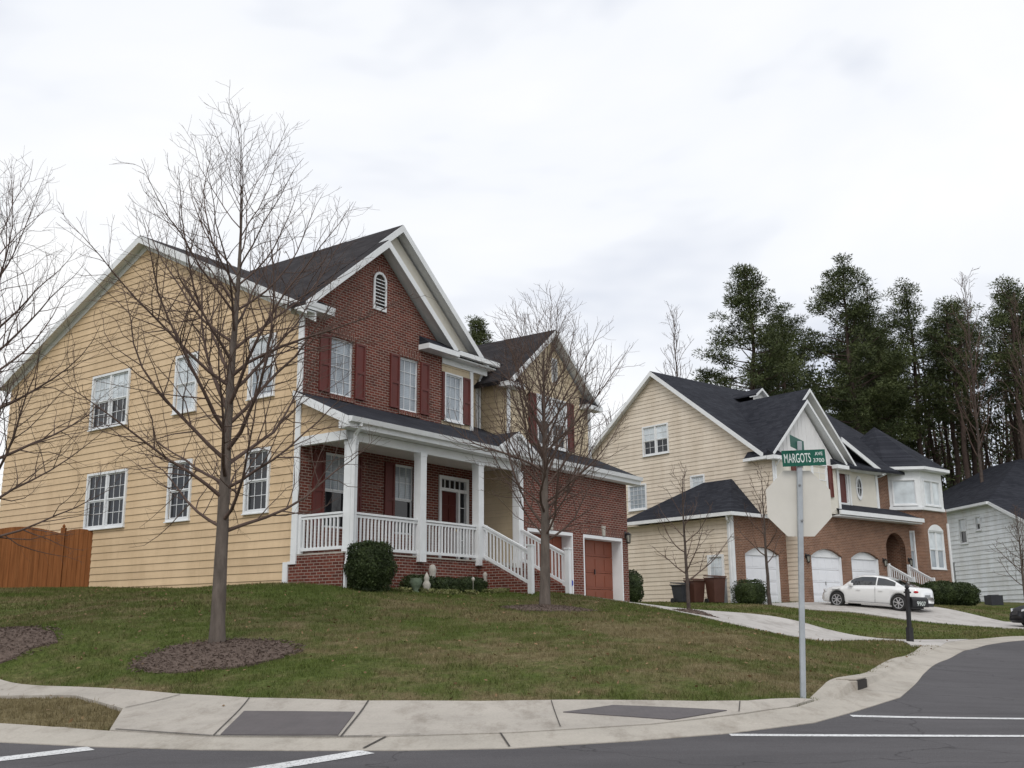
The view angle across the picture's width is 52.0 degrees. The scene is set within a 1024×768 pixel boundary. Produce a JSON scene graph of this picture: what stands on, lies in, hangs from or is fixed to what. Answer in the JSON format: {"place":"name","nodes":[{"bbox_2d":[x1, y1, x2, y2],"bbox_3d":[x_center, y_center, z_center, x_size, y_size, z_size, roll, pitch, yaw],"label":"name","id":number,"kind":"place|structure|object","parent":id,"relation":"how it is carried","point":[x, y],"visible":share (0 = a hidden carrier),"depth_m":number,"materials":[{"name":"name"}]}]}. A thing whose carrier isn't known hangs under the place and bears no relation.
{"place":"outdoors","nodes":[
{"label":"outdoors","id":0,"kind":"place"},
{"bbox_2d":[0,679,813,737],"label":"sidewalk","id":1,"kind":"structure","parent":0,"point":[197,715],"depth_m":11.54,"materials":[{"name":"concrete"}]},
{"bbox_2d":[213,698,248,734],"bbox_3d":[-3.000,3.554,11.308,0.013,0.178,2.597,1,-13,-6],"label":"pavement joint","id":2,"kind":"object","parent":1,"relation":"on","point":[229,719],"visible":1,"depth_m":10.81,"materials":[{"name":"grey"}]},
{"bbox_2d":[116,728,371,735],"bbox_3d":[-2.671,3.359,10.109,2.723,0.030,0.256,-3,-13,12],"label":"pavement joint","id":3,"kind":"object","parent":1,"relation":"on","point":[248,735],"visible":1,"depth_m":9.98,"materials":[{"name":"grey"}]},
{"bbox_2d":[221,711,354,735],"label":"tactile paving","id":4,"kind":"structure","parent":1,"relation":"on","point":[332,723],"depth_m":10.70,"materials":[{"name":"concrete"}]},
{"bbox_2d":[340,700,368,735],"bbox_3d":[-1.640,3.494,11.052,0.018,0.168,2.341,0,-13,-1],"label":"pavement joint","id":5,"kind":"object","parent":1,"relation":"on","point":[354,718],"visible":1,"depth_m":10.94,"materials":[{"name":"grey"}]},
{"bbox_2d":[563,705,726,719],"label":"tactile paving","id":6,"kind":"structure","parent":1,"relation":"on","point":[663,713],"depth_m":11.30,"materials":[{"name":"concrete"}]},
{"bbox_2d":[0,641,1023,767],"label":"road","id":7,"kind":"structure","parent":0,"point":[987,681],"depth_m":9.31,"materials":[{"name":"asphalt"}]},
{"bbox_2d":[0,747,93,760],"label":"crosswalk marking","id":8,"kind":"object","parent":7,"relation":"on","point":[37,754],"visible":1,"depth_m":9.32,"materials":[{"name":"paint"}]},
{"bbox_2d":[251,750,372,767],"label":"crosswalk marking","id":9,"kind":"object","parent":7,"relation":"on","point":[320,759],"visible":1,"depth_m":8.89,"materials":[{"name":"paint"}]},
{"bbox_2d":[0,636,1023,750],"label":"gutter","id":10,"kind":"object","parent":7,"relation":"on","point":[902,679],"visible":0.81,"depth_m":10.12,"materials":[{"name":"concrete"}]},
{"bbox_2d":[363,736,386,747],"bbox_3d":[-1.257,3.281,9.633,0.024,0.040,0.575,-3,-13,13],"label":"pavement joint","id":11,"kind":"object","parent":10,"relation":"on","point":[374,741],"visible":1,"depth_m":9.65,"materials":[{"name":"grey"}]},
{"bbox_2d":[730,734,1023,736],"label":"crosswalk marking","id":12,"kind":"object","parent":7,"relation":"on","point":[877,735],"visible":1,"depth_m":9.97,"materials":[{"name":"paint"}]},
{"bbox_2d":[851,715,1023,718],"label":"crosswalk marking","id":13,"kind":"object","parent":7,"relation":"on","point":[931,717],"visible":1,"depth_m":11.27,"materials":[{"name":"paint"}]},
{"bbox_2d":[0,580,1023,736],"bbox_3d":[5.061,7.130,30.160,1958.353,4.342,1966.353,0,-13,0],"label":"lawn","id":14,"kind":"structure","parent":0,"point":[53,666],"depth_m":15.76,"materials":[{"name":"plant"}]},
{"bbox_2d":[0,625,63,663],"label":"mulch","id":15,"kind":"object","parent":14,"relation":"on","point":[16,641],"visible":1,"depth_m":16.53,"materials":[{"name":"wood"}]},
{"bbox_2d":[0,145,131,564],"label":"bare tree","id":16,"kind":"object","parent":15,"relation":"on","point":[3,405],"visible":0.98,"depth_m":18.28,"materials":[{"name":"brown plant"}]},
{"bbox_2d":[0,524,92,587],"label":"wooden fence","id":17,"kind":"object","parent":14,"relation":"on","point":[28,568],"visible":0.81,"depth_m":30.52,"materials":[{"name":"brown wood"}]},
{"bbox_2d":[126,637,305,673],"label":"mulch","id":18,"kind":"object","parent":14,"relation":"on","point":[229,653],"visible":0.98,"depth_m":15.45,"materials":[{"name":"wood"}]},
{"bbox_2d":[27,81,434,642],"bbox_3d":[-4.245,-0.300,17.266,6.123,9.233,6.078,0,-13,0],"label":"bare tree","id":19,"kind":"object","parent":14,"relation":"on","point":[217,631],"visible":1,"depth_m":17.00,"materials":[{"name":"brown plant"}]},
{"bbox_2d":[0,225,642,601],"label":"house","id":20,"kind":"structure","parent":14,"relation":"on","point":[425,505],"depth_m":29.64,"materials":[{"name":"beige wood"}]},
{"bbox_2d":[83,468,127,530],"bbox_3d":[-11.821,3.388,30.592,2.020,1.686,0.165,-10,-16,35],"label":"window","id":21,"kind":"structure","parent":20,"relation":"in","point":[115,517],"depth_m":30.58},
{"bbox_2d":[87,368,130,431],"bbox_3d":[-11.987,0.493,31.361,1.930,1.696,0.165,-10,-16,35],"label":"window","id":22,"kind":"structure","parent":20,"relation":"in","point":[116,377],"depth_m":31.34,"materials":[{"name":"glass"}]},
{"bbox_2d":[163,458,192,522],"bbox_3d":[-9.053,2.915,28.630,1.050,1.686,0.165,-10,-16,35],"label":"window","id":23,"kind":"structure","parent":20,"relation":"in","point":[177,505],"depth_m":28.66,"materials":[{"name":"glass"}]},
{"bbox_2d":[171,351,199,415],"bbox_3d":[-9.074,-0.005,29.294,1.040,1.696,0.165,-10,-16,35],"label":"window","id":24,"kind":"structure","parent":20,"relation":"in","point":[192,382],"depth_m":29.35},
{"bbox_2d":[241,446,271,514],"bbox_3d":[-6.493,2.479,26.815,0.981,1.686,0.165,-10,-16,35],"label":"window","id":25,"kind":"structure","parent":20,"relation":"in","point":[257,505],"depth_m":26.83,"materials":[{"name":"glass"}]},
{"bbox_2d":[245,332,276,400],"bbox_3d":[-6.521,-0.441,27.483,1.060,1.696,0.165,-10,-16,35],"label":"window","id":26,"kind":"structure","parent":20,"relation":"in","point":[257,351],"depth_m":27.58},
{"bbox_2d":[324,452,343,528],"bbox_3d":[-4.563,2.761,26.988,0.150,1.980,0.940,-10,-16,35],"label":"window","id":27,"kind":"structure","parent":20,"relation":"in","point":[337,487],"depth_m":27.04,"materials":[{"name":"glass"}]},
{"bbox_2d":[330,337,352,397],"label":"window","id":28,"kind":"structure","parent":20,"relation":"in","point":[342,351],"depth_m":27.76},
{"bbox_2d":[394,464,412,534],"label":"window","id":29,"kind":"structure","parent":20,"relation":"in","point":[403,474],"depth_m":29.15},
{"bbox_2d":[400,357,417,412],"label":"window","id":30,"kind":"structure","parent":20,"relation":"in","point":[408,368],"depth_m":29.85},
{"bbox_2d":[441,491,456,558],"bbox_3d":[-1.842,4.141,30.390,0.125,2.060,0.760,-10,-16,35],"label":"front door","id":31,"kind":"structure","parent":20,"relation":"in","point":[448,498],"depth_m":30.51,"materials":[{"name":"wood"}]},
{"bbox_2d":[443,372,463,424],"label":"window","id":32,"kind":"structure","parent":20,"relation":"in","point":[453,383],"depth_m":31.40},
{"bbox_2d":[475,388,478,427],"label":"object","id":33,"kind":"structure","parent":20,"relation":"in","point":[476,390],"depth_m":33.65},
{"bbox_2d":[529,534,561,583],"bbox_3d":[0.876,5.593,31.684,0.080,2.088,2.310,-10,-16,35],"label":"garage door","id":34,"kind":"structure","parent":20,"relation":"in","point":[556,541],"depth_m":32.33,"materials":[{"name":"wood"}]},
{"bbox_2d":[536,393,567,452],"bbox_3d":[1.315,1.320,35.108,0.165,1.750,1.830,-10,-16,35],"label":"window","id":35,"kind":"structure","parent":20,"relation":"in","point":[539,434],"depth_m":35.23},
{"bbox_2d":[584,539,612,598],"bbox_3d":[2.667,6.126,34.082,0.080,2.088,2.310,-10,-16,35],"label":"garage door","id":36,"kind":"structure","parent":20,"relation":"in","point":[597,565],"depth_m":34.33,"materials":[{"name":"red wood"}]},
{"bbox_2d":[342,539,398,592],"bbox_3d":[-3.260,4.266,24.319,1.291,1.324,1.235,-10,-16,35],"label":"shrub","id":37,"kind":"object","parent":14,"relation":"on","point":[370,565],"visible":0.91,"depth_m":23.99,"materials":[{"name":"green plant"}]},
{"bbox_2d":[409,578,421,591],"bbox_3d":[-2.312,4.851,25.235,0.310,0.360,0.310,0,-13,0],"label":"garden urn","id":38,"kind":"object","parent":14,"relation":"on","point":[415,583],"visible":0.84,"depth_m":25.15,"materials":[{"name":"green stone"}]},
{"bbox_2d":[399,574,439,590],"bbox_3d":[-2.273,4.999,26.109,0.619,0.565,1.362,-10,-16,35],"label":"shrub","id":39,"kind":"object","parent":14,"relation":"on","point":[404,583],"visible":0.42,"depth_m":25.88,"materials":[{"name":"green plant"}]},
{"bbox_2d":[423,572,430,590],"bbox_3d":[-2.077,4.850,25.567,0.200,0.520,0.200,0,-13,0],"label":"garden statue","id":40,"kind":"object","parent":14,"relation":"on","point":[426,583],"visible":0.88,"depth_m":25.51,"materials":[{"name":"stone"}]},
{"bbox_2d":[429,565,435,577],"bbox_3d":[-2.026,4.952,26.749,0.220,0.700,0.220,0,-13,0],"label":"garden statue","id":41,"kind":"object","parent":14,"relation":"on","point":[432,570],"visible":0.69,"depth_m":26.72,"materials":[{"name":"stone"}]},
{"bbox_2d":[434,577,463,591],"bbox_3d":[-1.700,5.197,26.888,0.608,0.554,1.332,-10,-16,35],"label":"shrub","id":42,"kind":"object","parent":14,"relation":"on","point":[446,583],"visible":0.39,"depth_m":26.74,"materials":[{"name":"green plant"}]},
{"bbox_2d":[395,586,509,594],"bbox_3d":[-1.304,5.184,26.410,0.314,0.272,4.656,-10,-16,35],"label":"ground cover","id":43,"kind":"object","parent":14,"relation":"on","point":[451,591],"visible":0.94,"depth_m":26.02,"materials":[{"name":"green plant"}]},
{"bbox_2d":[458,576,487,592],"bbox_3d":[-1.092,5.341,27.727,0.610,0.551,1.308,-10,-16,35],"label":"shrub","id":44,"kind":"object","parent":14,"relation":"on","point":[480,584],"visible":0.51,"depth_m":27.55,"materials":[{"name":"green plant"}]},
{"bbox_2d":[1,581,947,722],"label":"fallen leaves","id":45,"kind":"object","parent":14,"relation":"on","point":[455,683],"visible":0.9,"depth_m":17.77,"materials":[{"name":"brown plant"}]},
{"bbox_2d":[465,315,493,344],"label":"pine tree","id":46,"kind":"object","parent":14,"relation":"on","point":[477,336],"visible":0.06,"depth_m":78.67,"materials":[{"name":"green plant"}]},
{"bbox_2d":[499,604,597,611],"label":"mulch","id":47,"kind":"object","parent":14,"relation":"on","point":[544,607],"visible":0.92,"depth_m":22.54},
{"bbox_2d":[421,282,637,603],"bbox_3d":[0.723,1.404,24.445,4.822,7.786,4.381,-11,-17,39],"label":"bare tree","id":48,"kind":"object","parent":47,"relation":"on","point":[544,520],"visible":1,"depth_m":24.19,"materials":[{"name":"brown plant"}]},
{"bbox_2d":[594,403,615,440],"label":"bare tree","id":49,"kind":"object","parent":14,"relation":"on","point":[611,419],"depth_m":62.86,"materials":[{"name":"brown plant"}]},
{"bbox_2d":[629,569,643,602],"bbox_3d":[4.080,7.038,36.036,0.959,1.395,1.033,0,-13,0],"label":"shrub","id":50,"kind":"object","parent":14,"relation":"on","point":[636,588],"visible":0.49,"depth_m":35.71,"materials":[{"name":"green plant"}]},
{"bbox_2d":[656,301,693,378],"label":"bare tree","id":51,"kind":"object","parent":14,"relation":"on","point":[675,352],"visible":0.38,"depth_m":77.56,"materials":[{"name":"brown plant"}]},
{"bbox_2d":[669,582,689,602],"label":"trash bin","id":52,"kind":"object","parent":14,"relation":"on","point":[679,592],"visible":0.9,"depth_m":43.53,"materials":[{"name":"black"}]},
{"bbox_2d":[683,578,704,602],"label":"trash bin","id":53,"kind":"object","parent":14,"relation":"on","point":[697,588],"visible":0.88,"depth_m":43.47,"materials":[{"name":"brown"}]},
{"bbox_2d":[673,608,718,617],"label":"mulch","id":54,"kind":"object","parent":14,"relation":"on","point":[699,612],"visible":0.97,"depth_m":27.37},
{"bbox_2d":[647,458,738,609],"bbox_3d":[4.981,4.100,28.276,2.450,4.286,2.045,0,-13,0],"label":"bare tree","id":55,"kind":"object","parent":54,"relation":"on","point":[687,579],"visible":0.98,"depth_m":28.20,"materials":[{"name":"brown plant"}]},
{"bbox_2d":[703,575,726,602],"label":"trash bin","id":56,"kind":"object","parent":14,"relation":"on","point":[715,587],"visible":0.97,"depth_m":43.17,"materials":[{"name":"brown"}]},
{"bbox_2d":[724,579,727,602],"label":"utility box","id":57,"kind":"object","parent":14,"relation":"on","point":[726,599],"visible":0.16,"depth_m":43.86,"materials":[{"name":"grey metal"}]},
{"bbox_2d":[729,578,767,604],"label":"shrub","id":58,"kind":"object","parent":14,"relation":"on","point":[746,591],"visible":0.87,"depth_m":42.95,"materials":[{"name":"green plant"}]},
{"bbox_2d":[690,262,810,395],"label":"pine tree","id":59,"kind":"object","parent":14,"relation":"on","point":[740,298],"visible":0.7,"depth_m":74.53,"materials":[{"name":"green plant"}]},
{"bbox_2d":[731,463,782,604],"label":"bare tree","id":60,"kind":"object","parent":14,"relation":"on","point":[767,568],"visible":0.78,"depth_m":43.27,"materials":[{"name":"brown plant"}]},
{"bbox_2d":[591,371,954,602],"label":"house","id":61,"kind":"structure","parent":14,"relation":"on","point":[889,517],"depth_m":49.27,"materials":[{"name":"beige"}]},
{"bbox_2d":[628,483,646,511],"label":"window","id":62,"kind":"structure","parent":61,"relation":"in","point":[638,493],"depth_m":51.59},
{"bbox_2d":[642,422,669,457],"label":"window","id":63,"kind":"structure","parent":61,"relation":"in","point":[655,438],"depth_m":51.19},
{"bbox_2d":[690,474,704,488],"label":"window","id":64,"kind":"structure","parent":61,"relation":"in","point":[697,479],"depth_m":48.87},
{"bbox_2d":[707,554,724,575],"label":"window","id":65,"kind":"structure","parent":61,"relation":"in","point":[717,566],"depth_m":45.05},
{"bbox_2d":[745,555,777,602],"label":"garage door","id":66,"kind":"structure","parent":61,"relation":"in","point":[753,562],"depth_m":45.90,"materials":[{"name":"grey metal"}]},
{"bbox_2d":[802,465,828,487],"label":"window","id":67,"kind":"structure","parent":61,"relation":"in","point":[826,474],"depth_m":48.13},
{"bbox_2d":[811,557,839,601],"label":"garage door","id":68,"kind":"structure","parent":61,"relation":"in","point":[825,572],"depth_m":47.55,"materials":[{"name":"grey metal"}]},
{"bbox_2d":[839,473,849,504],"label":"window","id":69,"kind":"structure","parent":61,"relation":"in","point":[844,485],"depth_m":50.57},
{"bbox_2d":[856,476,862,499],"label":"oval window","id":70,"kind":"structure","parent":61,"relation":"in","point":[859,488],"depth_m":51.35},
{"bbox_2d":[851,559,875,578],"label":"garage door","id":71,"kind":"structure","parent":61,"relation":"in","point":[868,567],"depth_m":49.69,"materials":[{"name":"grey metal"}]},
{"bbox_2d":[891,479,918,505],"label":"window","id":72,"kind":"structure","parent":61,"relation":"in","point":[904,491],"depth_m":53.38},
{"bbox_2d":[909,531,917,569],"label":"window","id":73,"kind":"structure","parent":61,"relation":"in","point":[912,534],"depth_m":52.83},
{"bbox_2d":[922,479,942,507],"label":"window","id":74,"kind":"structure","parent":61,"relation":"in","point":[931,489],"depth_m":53.96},
{"bbox_2d":[928,530,946,569],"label":"window","id":75,"kind":"structure","parent":61,"relation":"in","point":[937,555],"depth_m":53.54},
{"bbox_2d":[734,302,847,413],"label":"pine tree","id":76,"kind":"object","parent":14,"relation":"on","point":[780,317],"visible":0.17,"depth_m":82.90,"materials":[{"name":"green plant"}]},
{"bbox_2d":[747,336,836,414],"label":"pine tree","id":77,"kind":"object","parent":14,"relation":"on","point":[797,389],"visible":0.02,"depth_m":92.43,"materials":[{"name":"green plant"}]},
{"bbox_2d":[766,435,831,697],"bbox_3d":[3.589,2.363,12.832,0.760,3.446,0.372,6,-14,-25],"label":"stop sign","id":78,"kind":"object","parent":14,"relation":"on","point":[799,502],"visible":0.98,"depth_m":13.05,"materials":[{"name":"grey metal"}]},
{"bbox_2d":[836,676,867,690],"bbox_3d":[4.428,3.929,13.671,0.268,0.225,0.700,-8,-15,29],"label":"storm drain","id":79,"kind":"object","parent":14,"relation":"on","point":[859,682],"visible":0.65,"depth_m":13.51,"materials":[{"name":"concrete"}]},
{"bbox_2d":[791,252,927,438],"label":"pine tree","id":80,"kind":"object","parent":14,"relation":"on","point":[849,370],"visible":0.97,"depth_m":76.53,"materials":[{"name":"green plant"}]},
{"bbox_2d":[826,324,911,435],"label":"pine tree","id":81,"kind":"object","parent":14,"relation":"on","point":[848,382],"visible":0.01,"depth_m":90.61,"materials":[{"name":"green plant"}]},
{"bbox_2d":[818,310,922,443],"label":"pine tree","id":82,"kind":"object","parent":14,"relation":"on","point":[896,406],"visible":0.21,"depth_m":78.71,"materials":[{"name":"green plant"}]},
{"bbox_2d":[809,645,937,700],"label":"curb","id":83,"kind":"structure","parent":14,"relation":"on","point":[832,689],"depth_m":14.62,"materials":[{"name":"concrete"}]},
{"bbox_2d":[852,283,903,441],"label":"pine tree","id":84,"kind":"object","parent":14,"relation":"on","point":[874,327],"visible":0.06,"depth_m":89.35,"materials":[{"name":"brown plant"}]},
{"bbox_2d":[861,330,940,452],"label":"pine tree","id":85,"kind":"object","parent":14,"relation":"on","point":[912,443],"visible":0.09,"depth_m":89.64,"materials":[{"name":"green plant"}]},
{"bbox_2d":[785,330,1023,491],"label":"woodland","id":86,"kind":"object","parent":14,"relation":"on","point":[946,458],"visible":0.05,"depth_m":89.99,"materials":[{"name":"plant"}]},
{"bbox_2d":[903,582,928,641],"bbox_3d":[9.916,5.760,25.732,0.602,1.770,0.203,6,-14,-19],"label":"mailbox","id":87,"kind":"object","parent":14,"relation":"on","point":[916,602],"visible":0.99,"depth_m":25.71,"materials":[{"name":"black metal"}]},
{"bbox_2d":[873,277,960,455],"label":"pine tree","id":88,"kind":"object","parent":14,"relation":"on","point":[909,323],"visible":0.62,"depth_m":81.56,"materials":[{"name":"green plant"}]},
{"bbox_2d":[909,582,924,587],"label":"shrub","id":89,"kind":"object","parent":14,"relation":"on","point":[917,584],"visible":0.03,"depth_m":49.01,"materials":[{"name":"green plant"}]},
{"bbox_2d":[921,580,963,605],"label":"shrub","id":90,"kind":"object","parent":14,"relation":"on","point":[946,592],"visible":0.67,"depth_m":49.02,"materials":[{"name":"green plant"}]},
{"bbox_2d":[910,294,988,479],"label":"pine tree","id":91,"kind":"object","parent":14,"relation":"on","point":[929,331],"visible":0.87,"depth_m":78.87,"materials":[{"name":"green plant"}]},
{"bbox_2d":[911,310,1001,484],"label":"pine tree","id":92,"kind":"object","parent":14,"relation":"on","point":[956,451],"visible":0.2,"depth_m":84.03,"materials":[{"name":"green plant"}]},
{"bbox_2d":[919,296,1008,475],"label":"pine tree","id":93,"kind":"object","parent":14,"relation":"on","point":[974,463],"visible":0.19,"depth_m":87.42,"materials":[{"name":"green plant"}]},
{"bbox_2d":[957,581,980,605],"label":"shrub","id":94,"kind":"object","parent":14,"relation":"on","point":[970,592],"visible":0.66,"depth_m":49.31,"materials":[{"name":"green plant"}]},
{"bbox_2d":[938,268,1006,482],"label":"bare tree","id":95,"kind":"object","parent":14,"relation":"on","point":[975,406],"visible":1,"depth_m":72.42,"materials":[{"name":"brown plant"}]},
{"bbox_2d":[942,459,1023,602],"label":"house","id":96,"kind":"structure","parent":14,"relation":"on","point":[980,516],"depth_m":65.87,"materials":[{"name":"white"}]},
{"bbox_2d":[958,518,968,544],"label":"window","id":97,"kind":"structure","parent":96,"relation":"in","point":[963,536],"depth_m":67.76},
{"bbox_2d":[974,516,981,530],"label":"window","id":98,"kind":"structure","parent":96,"relation":"in","point":[977,519],"depth_m":66.06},
{"bbox_2d":[984,595,1003,604],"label":"air conditioner","id":99,"kind":"object","parent":14,"relation":"on","point":[993,599],"visible":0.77,"depth_m":57.92,"materials":[{"name":"black metal"}]},
{"bbox_2d":[967,273,1023,458],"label":"pine tree","id":100,"kind":"object","parent":14,"relation":"on","point":[1009,286],"visible":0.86,"depth_m":76.53,"materials":[{"name":"green plant"}]},
{"bbox_2d":[975,287,1023,413],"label":"pine tree","id":101,"kind":"object","parent":14,"relation":"on","point":[997,373],"visible":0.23,"depth_m":81.34,"materials":[{"name":"green plant"}]},
{"bbox_2d":[976,279,1023,459],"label":"tree","id":102,"kind":"object","parent":14,"relation":"on","point":[1014,422],"visible":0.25,"depth_m":85.10,"materials":[{"name":"brown plant"}]},
{"bbox_2d":[988,503,1023,594],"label":"bare tree","id":103,"kind":"object","parent":14,"relation":"on","point":[1021,556],"visible":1,"depth_m":56.40,"materials":[{"name":"brown plant"}]},
{"bbox_2d":[995,288,1023,443],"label":"tree","id":104,"kind":"object","parent":14,"relation":"on","point":[1018,339],"visible":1,"depth_m":70.48,"materials":[{"name":"brown plant"}]},
{"bbox_2d":[996,285,1023,433],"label":"pine tree","id":105,"kind":"object","parent":14,"relation":"on","point":[1011,379],"visible":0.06,"depth_m":83.91,"materials":[{"name":"green plant"}]},
{"bbox_2d":[0,0,1023,500],"label":"sky","id":106,"kind":"structure","parent":0,"point":[628,155],"materials":[{"name":"white"}]},
{"bbox_2d":[580,595,827,640],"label":"driveway","id":107,"kind":"structure","parent":0,"point":[782,626],"depth_m":29.25,"materials":[{"name":"concrete"}]},
{"bbox_2d":[760,602,1023,628],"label":"driveway","id":108,"kind":"structure","parent":0,"point":[939,615],"depth_m":41.38,"materials":[{"name":"concrete"}]},
{"bbox_2d":[822,575,933,610],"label":"parked car","id":109,"kind":"object","parent":108,"relation":"on","point":[875,590],"visible":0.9,"depth_m":42.73,"materials":[{"name":"white"}]},
{"bbox_2d":[1009,605,1023,625],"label":"parked car","id":110,"kind":"object","parent":108,"relation":"on","point":[1016,614],"visible":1,"depth_m":37.69,"materials":[{"name":"black"}]},
{"bbox_2d":[826,629,967,646],"bbox_3d":[9.765,6.408,26.436,3.551,0.420,8.076,-4,-13,17],"label":"driveway apron","id":111,"kind":"object","parent":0,"point":[834,635],"visible":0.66,"depth_m":27.25,"materials":[{"name":"concrete"}]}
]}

